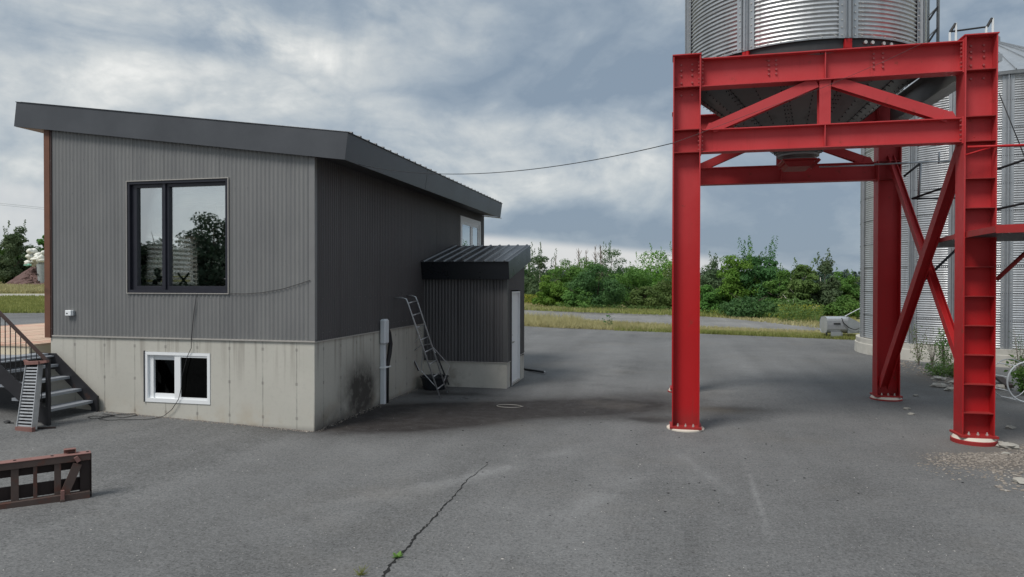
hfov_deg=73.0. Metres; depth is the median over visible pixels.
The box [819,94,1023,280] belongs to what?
access walkway
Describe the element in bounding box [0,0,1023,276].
sky
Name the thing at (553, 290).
bush
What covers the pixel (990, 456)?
gravel
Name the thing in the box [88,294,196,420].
extension cord
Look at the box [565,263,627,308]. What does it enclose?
bush
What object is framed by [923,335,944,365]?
weed
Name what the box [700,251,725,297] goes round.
tree
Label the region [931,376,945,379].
rubble stone
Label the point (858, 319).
ground
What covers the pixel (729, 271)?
tree
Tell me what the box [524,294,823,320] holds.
goldenrod bank
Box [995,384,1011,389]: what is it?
rubble stone
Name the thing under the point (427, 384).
black tub
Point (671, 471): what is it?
dark crumbs
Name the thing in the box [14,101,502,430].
office building
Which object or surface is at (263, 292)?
wall wire
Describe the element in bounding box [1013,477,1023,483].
rubble stone
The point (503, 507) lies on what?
loose pebbles
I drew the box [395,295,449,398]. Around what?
tubular ladder
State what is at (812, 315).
weed fringe
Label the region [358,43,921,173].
overhead cable
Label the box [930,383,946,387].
rubble stone
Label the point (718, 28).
hopper bin
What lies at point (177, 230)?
window
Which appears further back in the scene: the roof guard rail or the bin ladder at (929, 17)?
the roof guard rail
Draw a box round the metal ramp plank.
[15,360,48,431]
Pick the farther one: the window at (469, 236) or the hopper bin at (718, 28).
the window at (469, 236)
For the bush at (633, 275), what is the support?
on the ground at (858, 319)
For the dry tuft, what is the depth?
5.64 m
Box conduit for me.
[379,319,390,403]
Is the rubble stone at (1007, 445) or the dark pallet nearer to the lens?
the rubble stone at (1007, 445)
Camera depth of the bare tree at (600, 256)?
77.93 m
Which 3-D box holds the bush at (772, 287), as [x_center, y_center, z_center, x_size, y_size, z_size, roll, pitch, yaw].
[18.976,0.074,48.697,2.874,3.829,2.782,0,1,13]
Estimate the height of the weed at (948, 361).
0.775 m
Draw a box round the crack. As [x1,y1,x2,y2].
[382,463,487,576]
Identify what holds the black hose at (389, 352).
attached to the office building
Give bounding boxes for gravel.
[94,360,1023,491]
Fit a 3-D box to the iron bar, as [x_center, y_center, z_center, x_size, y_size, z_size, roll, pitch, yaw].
[-7.206,2.121,10.504,0.469,0.039,0.028,0,1,-22]
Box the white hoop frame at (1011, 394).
[995,359,1023,402]
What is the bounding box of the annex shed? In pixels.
[421,244,530,388]
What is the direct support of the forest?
on the ground at (858, 319)
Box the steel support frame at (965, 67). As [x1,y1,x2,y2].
[667,32,999,446]
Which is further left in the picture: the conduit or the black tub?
the conduit
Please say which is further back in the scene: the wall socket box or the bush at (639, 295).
the bush at (639, 295)
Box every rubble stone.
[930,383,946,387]
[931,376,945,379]
[944,386,953,391]
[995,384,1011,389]
[996,442,1018,448]
[1005,425,1015,428]
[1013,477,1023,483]
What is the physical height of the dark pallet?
0.080 m
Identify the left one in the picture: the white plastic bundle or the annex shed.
the white plastic bundle
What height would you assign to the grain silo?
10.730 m
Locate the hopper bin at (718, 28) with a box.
[685,0,927,171]
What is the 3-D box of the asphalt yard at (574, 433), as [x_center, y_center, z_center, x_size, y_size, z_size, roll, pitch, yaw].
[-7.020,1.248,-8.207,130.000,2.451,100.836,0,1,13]
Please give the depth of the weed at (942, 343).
18.73 m
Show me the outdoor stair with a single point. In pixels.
(11, 384)
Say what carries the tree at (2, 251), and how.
on the ground at (858, 319)
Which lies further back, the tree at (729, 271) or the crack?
the tree at (729, 271)
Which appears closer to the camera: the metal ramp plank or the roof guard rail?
the metal ramp plank
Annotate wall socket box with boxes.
[65,310,74,315]
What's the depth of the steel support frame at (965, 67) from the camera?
10.96 m
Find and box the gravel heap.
[4,267,43,284]
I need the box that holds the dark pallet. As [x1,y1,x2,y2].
[995,376,1013,387]
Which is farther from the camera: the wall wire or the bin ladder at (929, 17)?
the bin ladder at (929, 17)
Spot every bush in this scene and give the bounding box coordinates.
[532,274,567,306]
[545,258,580,286]
[560,287,594,307]
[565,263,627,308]
[596,242,629,291]
[608,262,659,306]
[625,285,665,308]
[653,265,671,309]
[700,284,726,312]
[716,292,777,318]
[761,263,791,303]
[767,297,818,317]
[816,294,859,317]
[824,267,859,299]
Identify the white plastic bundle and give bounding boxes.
[24,248,43,266]
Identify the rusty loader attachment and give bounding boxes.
[0,447,91,509]
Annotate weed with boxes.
[392,551,402,557]
[602,311,611,325]
[907,324,933,364]
[921,358,953,376]
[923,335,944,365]
[933,328,951,366]
[936,361,953,376]
[938,354,953,371]
[1004,354,1023,394]
[1008,327,1023,367]
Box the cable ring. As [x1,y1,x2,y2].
[497,404,522,407]
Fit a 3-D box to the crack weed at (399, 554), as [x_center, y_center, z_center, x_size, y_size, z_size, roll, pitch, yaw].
[-0.997,2.314,6.003,0.105,0.042,0.076,0,1,-34]
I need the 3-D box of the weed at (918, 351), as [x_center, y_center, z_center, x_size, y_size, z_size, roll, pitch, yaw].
[11.708,1.622,19.862,0.725,1.189,0.625,0,1,13]
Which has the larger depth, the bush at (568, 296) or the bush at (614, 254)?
the bush at (614, 254)
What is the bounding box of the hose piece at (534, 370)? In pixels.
[524,368,544,372]
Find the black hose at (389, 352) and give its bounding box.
[386,329,392,402]
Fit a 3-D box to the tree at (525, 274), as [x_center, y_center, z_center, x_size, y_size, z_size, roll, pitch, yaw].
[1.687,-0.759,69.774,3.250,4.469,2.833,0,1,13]
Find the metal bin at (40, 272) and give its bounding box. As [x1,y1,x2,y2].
[36,264,43,282]
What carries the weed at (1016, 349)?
on the asphalt yard at (574, 433)
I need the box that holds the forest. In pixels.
[524,265,860,296]
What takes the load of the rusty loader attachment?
on the asphalt yard at (574, 433)
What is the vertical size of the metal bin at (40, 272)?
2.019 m
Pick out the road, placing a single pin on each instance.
(704, 321)
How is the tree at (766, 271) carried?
on the ground at (858, 319)
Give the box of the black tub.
[420,374,448,389]
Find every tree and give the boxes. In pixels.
[0,219,33,282]
[0,246,20,282]
[4,244,40,281]
[36,235,43,251]
[524,242,559,299]
[524,264,537,302]
[563,257,606,293]
[599,246,607,278]
[627,242,671,303]
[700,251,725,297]
[715,247,762,304]
[733,236,783,300]
[779,257,820,301]
[808,248,842,305]
[843,269,860,303]
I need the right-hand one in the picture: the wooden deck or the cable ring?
the cable ring
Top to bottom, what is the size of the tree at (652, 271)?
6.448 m
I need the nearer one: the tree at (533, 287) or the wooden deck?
the wooden deck
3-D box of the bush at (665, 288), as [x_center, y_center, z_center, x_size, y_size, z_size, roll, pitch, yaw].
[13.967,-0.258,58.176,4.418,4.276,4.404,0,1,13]
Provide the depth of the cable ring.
13.19 m
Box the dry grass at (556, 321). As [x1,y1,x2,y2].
[0,283,856,337]
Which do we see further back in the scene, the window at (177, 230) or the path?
the path
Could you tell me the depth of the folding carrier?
15.21 m
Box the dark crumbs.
[462,405,963,515]
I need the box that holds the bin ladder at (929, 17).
[927,0,939,42]
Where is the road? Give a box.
[524,310,819,330]
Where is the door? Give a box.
[510,291,519,385]
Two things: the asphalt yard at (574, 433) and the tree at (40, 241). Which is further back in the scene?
the tree at (40, 241)
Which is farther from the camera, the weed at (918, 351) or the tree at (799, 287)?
the tree at (799, 287)
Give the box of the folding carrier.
[414,325,449,384]
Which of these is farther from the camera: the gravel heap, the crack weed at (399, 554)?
the gravel heap
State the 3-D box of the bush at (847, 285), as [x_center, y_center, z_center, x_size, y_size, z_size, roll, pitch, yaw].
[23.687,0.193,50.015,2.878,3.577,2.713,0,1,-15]
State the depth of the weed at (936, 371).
17.55 m
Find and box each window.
[126,177,229,293]
[143,351,210,404]
[460,215,480,245]
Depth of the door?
16.40 m
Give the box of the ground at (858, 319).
[0,282,859,334]
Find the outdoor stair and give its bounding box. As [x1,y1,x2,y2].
[0,311,98,425]
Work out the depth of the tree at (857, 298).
49.50 m
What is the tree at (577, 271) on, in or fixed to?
on the ground at (858, 319)
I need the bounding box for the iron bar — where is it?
[37,426,55,428]
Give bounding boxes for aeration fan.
[820,308,859,338]
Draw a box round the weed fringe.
[549,303,823,321]
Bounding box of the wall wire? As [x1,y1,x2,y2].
[228,280,309,293]
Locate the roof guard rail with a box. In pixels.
[949,17,1001,62]
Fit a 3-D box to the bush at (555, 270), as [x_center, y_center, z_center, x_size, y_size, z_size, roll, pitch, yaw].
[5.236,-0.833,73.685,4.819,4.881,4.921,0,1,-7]
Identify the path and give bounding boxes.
[0,294,43,295]
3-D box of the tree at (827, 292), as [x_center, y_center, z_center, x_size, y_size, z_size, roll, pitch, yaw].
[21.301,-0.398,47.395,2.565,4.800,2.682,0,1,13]
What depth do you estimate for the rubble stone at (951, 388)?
15.19 m
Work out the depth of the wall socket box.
11.99 m
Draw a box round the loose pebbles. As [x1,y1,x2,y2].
[42,418,1023,576]
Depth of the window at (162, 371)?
11.60 m
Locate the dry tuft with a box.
[354,563,368,575]
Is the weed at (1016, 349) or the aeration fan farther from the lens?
the aeration fan
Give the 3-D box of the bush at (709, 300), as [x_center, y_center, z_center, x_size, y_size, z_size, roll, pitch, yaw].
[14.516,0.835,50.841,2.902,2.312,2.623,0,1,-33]
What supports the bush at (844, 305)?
on the ground at (858, 319)
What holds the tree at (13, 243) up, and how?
on the ground at (858, 319)
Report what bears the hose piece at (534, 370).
on the asphalt yard at (574, 433)
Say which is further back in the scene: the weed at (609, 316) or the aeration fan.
the weed at (609, 316)
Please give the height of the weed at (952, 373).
0.447 m
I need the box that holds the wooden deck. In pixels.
[0,323,50,404]
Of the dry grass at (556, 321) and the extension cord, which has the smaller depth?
the extension cord
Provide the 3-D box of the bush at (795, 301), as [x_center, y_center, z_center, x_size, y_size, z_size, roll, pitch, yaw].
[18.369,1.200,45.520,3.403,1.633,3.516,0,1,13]
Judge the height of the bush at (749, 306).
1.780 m
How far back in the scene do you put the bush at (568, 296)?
55.63 m
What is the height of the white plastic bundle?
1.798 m
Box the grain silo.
[854,36,1023,367]
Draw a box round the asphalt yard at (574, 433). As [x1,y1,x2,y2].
[0,313,1023,576]
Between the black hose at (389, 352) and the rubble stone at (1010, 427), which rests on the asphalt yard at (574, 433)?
the rubble stone at (1010, 427)
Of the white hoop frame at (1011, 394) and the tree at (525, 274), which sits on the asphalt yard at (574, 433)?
the white hoop frame at (1011, 394)
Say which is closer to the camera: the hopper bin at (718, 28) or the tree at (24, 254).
the hopper bin at (718, 28)

